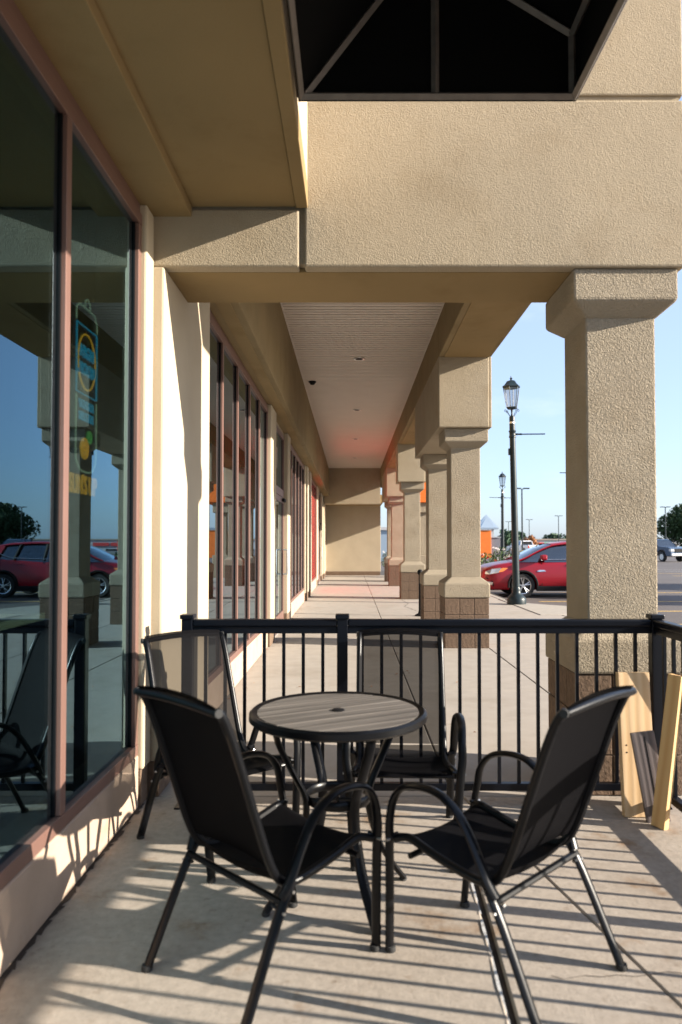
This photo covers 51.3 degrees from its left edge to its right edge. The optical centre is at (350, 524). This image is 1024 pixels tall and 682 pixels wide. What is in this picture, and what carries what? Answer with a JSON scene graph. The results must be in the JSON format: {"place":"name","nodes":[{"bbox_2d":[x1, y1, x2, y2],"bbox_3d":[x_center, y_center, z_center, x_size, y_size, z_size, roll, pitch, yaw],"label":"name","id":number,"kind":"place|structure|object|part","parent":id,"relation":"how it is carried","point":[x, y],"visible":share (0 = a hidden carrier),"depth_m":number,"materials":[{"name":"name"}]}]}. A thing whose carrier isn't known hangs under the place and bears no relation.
{"place":"outdoors","nodes":[
{"label":"outdoors","id":0,"kind":"place"},
{"bbox_2d":[0,571,681,1023],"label":"sidewalk","id":1,"kind":"structure","parent":0,"point":[82,955],"depth_m":2.56,"materials":[{"name":"concrete"}]},
{"bbox_2d":[136,629,300,883],"bbox_3d":[-0.617,0.980,3.252,0.537,0.931,0.688,1,-2,-41],"label":"patio chair","id":2,"kind":"object","parent":1,"relation":"on","point":[195,663],"visible":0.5,"depth_m":3.42,"materials":[{"name":"black fabric"}]},
{"bbox_2d":[133,686,381,1023],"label":"patio chair","id":3,"kind":"object","parent":1,"relation":"on","point":[283,845],"visible":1,"depth_m":2.21,"materials":[{"name":"black fabric"}]},
{"bbox_2d":[249,691,426,929],"bbox_3d":[-0.050,1.073,2.748,0.688,0.718,0.688,0,-2,0],"label":"bistro table","id":4,"kind":"object","parent":1,"relation":"on","point":[314,719],"visible":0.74,"depth_m":2.65,"materials":[{"name":"black"}]},
{"bbox_2d":[0,0,681,976],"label":"arcade building","id":5,"kind":"structure","parent":1,"relation":"on","point":[258,320],"depth_m":3.88,"materials":[{"name":"paint"}]},
{"bbox_2d":[0,0,141,890],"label":"storefront window","id":6,"kind":"structure","parent":5,"relation":"in","point":[71,223],"depth_m":2.73,"materials":[{"name":"glass"}]},
{"bbox_2d":[208,310,267,662],"bbox_3d":[-1.135,-0.188,7.337,0.070,2.940,4.100,0,-2,0],"label":"storefront window","id":7,"kind":"structure","parent":5,"relation":"in","point":[238,412],"depth_m":6.89,"materials":[{"name":"glass"}]},
{"bbox_2d":[275,425,287,636],"bbox_3d":[-1.100,0.071,10.942,0.139,3.150,1.840,0,-2,0],"label":"door","id":8,"kind":"structure","parent":5,"relation":"in","point":[280,499],"depth_m":11.36,"materials":[{"name":"metal"}]},
{"bbox_2d":[290,445,303,603],"bbox_3d":[-1.135,0.001,14.545,0.070,2.940,4.360,0,-2,0],"label":"storefront window","id":9,"kind":"structure","parent":5,"relation":"in","point":[296,465],"depth_m":14.69,"materials":[{"name":"glass"}]},
{"bbox_2d":[312,480,315,581],"bbox_3d":[-1.135,0.169,20.978,0.070,2.940,3.150,0,-2,0],"label":"storefront window","id":10,"kind":"structure","parent":5,"relation":"in","point":[313,484],"depth_m":21.29,"materials":[{"name":"glass"}]},
{"bbox_2d":[318,493,321,583],"bbox_3d":[-1.100,0.433,24.747,0.139,3.150,1.900,0,-2,0],"label":"door","id":11,"kind":"structure","parent":5,"relation":"in","point":[319,493],"depth_m":25.54,"materials":[{"name":"metal"}]},
{"bbox_2d":[285,0,627,101],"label":"awning","id":12,"kind":"object","parent":5,"relation":"attached to","point":[446,50],"visible":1,"depth_m":3.00,"materials":[{"name":"black fabric"}]},
{"bbox_2d":[384,502,390,581],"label":"column","id":13,"kind":"structure","parent":1,"relation":"on","point":[387,505],"depth_m":25.59,"materials":[{"name":"paint"}]},
{"bbox_2d":[388,497,402,585],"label":"column","id":14,"kind":"structure","parent":1,"relation":"on","point":[395,559],"depth_m":22.88,"materials":[{"name":"paint"}]},
{"bbox_2d":[342,628,466,872],"bbox_3d":[0.236,0.981,3.291,0.537,0.931,0.688,0,-2,2],"label":"patio chair","id":15,"kind":"object","parent":1,"relation":"on","point":[407,663],"visible":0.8,"depth_m":3.47,"materials":[{"name":"black fabric"}]},
{"bbox_2d":[399,482,424,598],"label":"column","id":16,"kind":"structure","parent":1,"relation":"on","point":[410,565],"depth_m":17.48,"materials":[{"name":"paint"}]},
{"bbox_2d":[415,569,421,615],"bbox_3d":[1.300,1.273,13.371,0.200,0.875,0.197,0,-2,0],"label":"ash stand","id":17,"kind":"object","parent":1,"relation":"on","point":[419,571],"visible":0.69,"depth_m":13.34,"materials":[{"name":"black plastic"}]},
{"bbox_2d":[174,614,681,811],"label":"patio railing","id":18,"kind":"object","parent":1,"relation":"on","point":[657,629],"visible":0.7,"depth_m":3.68,"materials":[{"name":"black metal"}]},
{"bbox_2d":[420,454,446,618],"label":"column","id":19,"kind":"structure","parent":1,"relation":"on","point":[434,572],"depth_m":12.06,"materials":[{"name":"paint"}]},
{"bbox_2d":[439,428,489,647],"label":"column","id":20,"kind":"structure","parent":1,"relation":"on","point":[464,589],"depth_m":9.35,"materials":[{"name":"paint"}]},
{"bbox_2d":[385,685,636,1023],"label":"patio chair","id":21,"kind":"object","parent":1,"relation":"on","point":[487,848],"visible":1,"depth_m":2.23,"materials":[{"name":"black fabric"}]},
{"bbox_2d":[545,269,681,794],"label":"column","id":22,"kind":"structure","parent":1,"relation":"on","point":[601,321],"depth_m":3.96,"materials":[{"name":"paint"}]},
{"bbox_2d":[615,672,651,816],"bbox_3d":[1.440,1.103,3.590,0.160,0.703,0.039,1,-9,-1],"label":"leaning board","id":23,"kind":"object","parent":1,"relation":"on","point":[635,715],"visible":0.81,"depth_m":3.58,"materials":[{"name":"brown wood"}]},
{"bbox_2d":[630,730,670,822],"bbox_3d":[1.470,1.237,3.491,0.112,0.433,0.023,-9,-7,4],"label":"leaning board","id":24,"kind":"object","parent":1,"relation":"on","point":[645,751],"visible":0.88,"depth_m":3.49,"materials":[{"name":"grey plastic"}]},
{"bbox_2d":[651,674,681,829],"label":"leaning board","id":25,"kind":"object","parent":1,"relation":"on","point":[667,760],"visible":1,"depth_m":3.39,"materials":[{"name":"brown wood"}]},
{"bbox_2d":[420,482,425,568],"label":"orange portico","id":26,"kind":"structure","parent":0,"point":[423,526],"depth_m":28.48,"materials":[{"name":"paint"}]},
{"bbox_2d":[480,530,490,557],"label":"orange building","id":27,"kind":"structure","parent":0,"point":[485,536],"depth_m":75.78,"materials":[{"name":"paint"}]},
{"bbox_2d":[480,515,498,536],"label":"white pavilion","id":28,"kind":"structure","parent":27,"relation":"attached to","point":[487,522],"depth_m":86.27,"materials":[{"name":"silver metal"}]},
{"bbox_2d":[491,537,500,557],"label":"utility enclosure","id":29,"kind":"object","parent":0,"point":[495,542],"visible":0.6,"depth_m":75.97,"materials":[{"name":"grey"}]},
{"bbox_2d":[381,551,681,623],"bbox_3d":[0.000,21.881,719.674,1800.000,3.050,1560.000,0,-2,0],"label":"parking lot ground","id":30,"kind":"structure","parent":0,"point":[671,612],"depth_m":21.09,"materials":[{"name":"grey asphalt"}]},
{"bbox_2d":[381,527,386,561],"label":"pale blue building","id":31,"kind":"structure","parent":30,"relation":"on","point":[384,539],"depth_m":59.98,"materials":[{"name":"silver metal"}]},
{"bbox_2d":[481,552,496,564],"bbox_3d":[4.616,1.515,24.247,0.896,1.269,0.916,0,-2,0],"label":"rose bush","id":32,"kind":"object","parent":30,"relation":"on","point":[485,558],"visible":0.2,"depth_m":24.24,"materials":[{"name":"green plant"}]},
{"bbox_2d":[489,472,505,558],"bbox_3d":[7.620,-0.125,35.715,1.500,5.140,0.430,1,-2,-20],"label":"street lamp","id":33,"kind":"object","parent":30,"relation":"on","point":[502,475],"visible":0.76,"depth_m":35.66,"materials":[{"name":"black metal"}]},
{"bbox_2d":[490,546,511,561],"bbox_3d":[5.254,1.435,24.664,0.900,1.450,0.924,0,-2,0],"label":"rose bush","id":34,"kind":"object","parent":30,"relation":"on","point":[505,556],"visible":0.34,"depth_m":24.57,"materials":[{"name":"green plant"}]},
{"bbox_2d":[497,529,520,550],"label":"leafy tree","id":35,"kind":"object","parent":30,"relation":"on","point":[507,538],"visible":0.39,"depth_m":169.12,"materials":[{"name":"green plant"}]},
{"bbox_2d":[506,541,535,554],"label":"pickup truck","id":36,"kind":"object","parent":30,"relation":"on","point":[527,544],"visible":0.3,"depth_m":89.78,"materials":[{"name":"white paint"}]},
{"bbox_2d":[517,488,529,552],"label":"parking light","id":37,"kind":"object","parent":30,"relation":"on","point":[522,518],"visible":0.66,"depth_m":70.98,"materials":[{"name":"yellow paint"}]},
{"bbox_2d":[481,541,566,596],"bbox_3d":[5.852,1.263,20.694,4.474,1.578,2.120,0,-2,0],"label":"parked car","id":38,"kind":"object","parent":30,"relation":"on","point":[542,566],"visible":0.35,"depth_m":19.82,"materials":[{"name":"red paint"}]},
{"bbox_3d":[6.355,0.773,20.707,3.330,0.578,1.730,0,-2,0],"label":"window glass","id":39,"kind":"part","parent":38,"relation":"part of","materials":[{"name":"grey glass"}]},
{"bbox_2d":[490,594,566,616],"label":"curb","id":40,"kind":"structure","parent":30,"relation":"on","point":[541,609],"depth_m":14.76,"materials":[{"name":"concrete"}]},
{"bbox_2d":[502,377,544,604],"bbox_3d":[3.928,-0.800,15.992,0.965,5.140,0.430,-1,-1,-4],"label":"street lamp","id":41,"kind":"object","parent":40,"relation":"on","point":[516,596],"visible":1,"depth_m":15.91,"materials":[{"name":"black metal"}]},
{"bbox_2d":[523,535,539,544],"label":"leafy tree","id":42,"kind":"object","parent":30,"relation":"on","point":[532,539],"visible":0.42,"depth_m":112.61,"materials":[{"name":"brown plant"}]},
{"bbox_2d":[542,533,565,538],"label":"leafy tree","id":43,"kind":"object","parent":30,"relation":"on","point":[552,536],"visible":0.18,"depth_m":261.12,"materials":[{"name":"green plant"}]},
{"bbox_2d":[555,515,561,541],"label":"parking light","id":44,"kind":"object","parent":30,"relation":"on","point":[558,526],"visible":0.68,"depth_m":140.96,"materials":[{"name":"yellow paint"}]},
{"bbox_2d":[525,539,681,545],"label":"shopping strip","id":45,"kind":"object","parent":30,"relation":"on","point":[540,541],"visible":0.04,"depth_m":229.94,"materials":[{"name":"beige"}]},
{"bbox_2d":[533,558,681,624],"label":"parking lines","id":46,"kind":"object","parent":30,"relation":"on","point":[657,592],"visible":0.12,"depth_m":21.89,"materials":[{"name":"yellow paint"}]},
{"bbox_2d":[664,507,666,538],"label":"parking light","id":47,"kind":"object","parent":30,"relation":"on","point":[665,522],"visible":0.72,"depth_m":106.98,"materials":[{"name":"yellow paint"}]},
{"bbox_2d":[657,503,681,546],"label":"leafy tree","id":48,"kind":"object","parent":30,"relation":"on","point":[674,526],"visible":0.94,"depth_m":149.98,"materials":[{"name":"green plant"}]},
{"bbox_2d":[657,539,681,561],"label":"pickup truck","id":49,"kind":"object","parent":30,"relation":"on","point":[666,548],"visible":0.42,"depth_m":59.52,"materials":[{"name":"blue paint"}]},
{"bbox_2d":[381,0,681,538],"label":"sky","id":50,"kind":"structure","parent":0,"point":[533,356],"materials":[{"name":"blue"}]}
]}

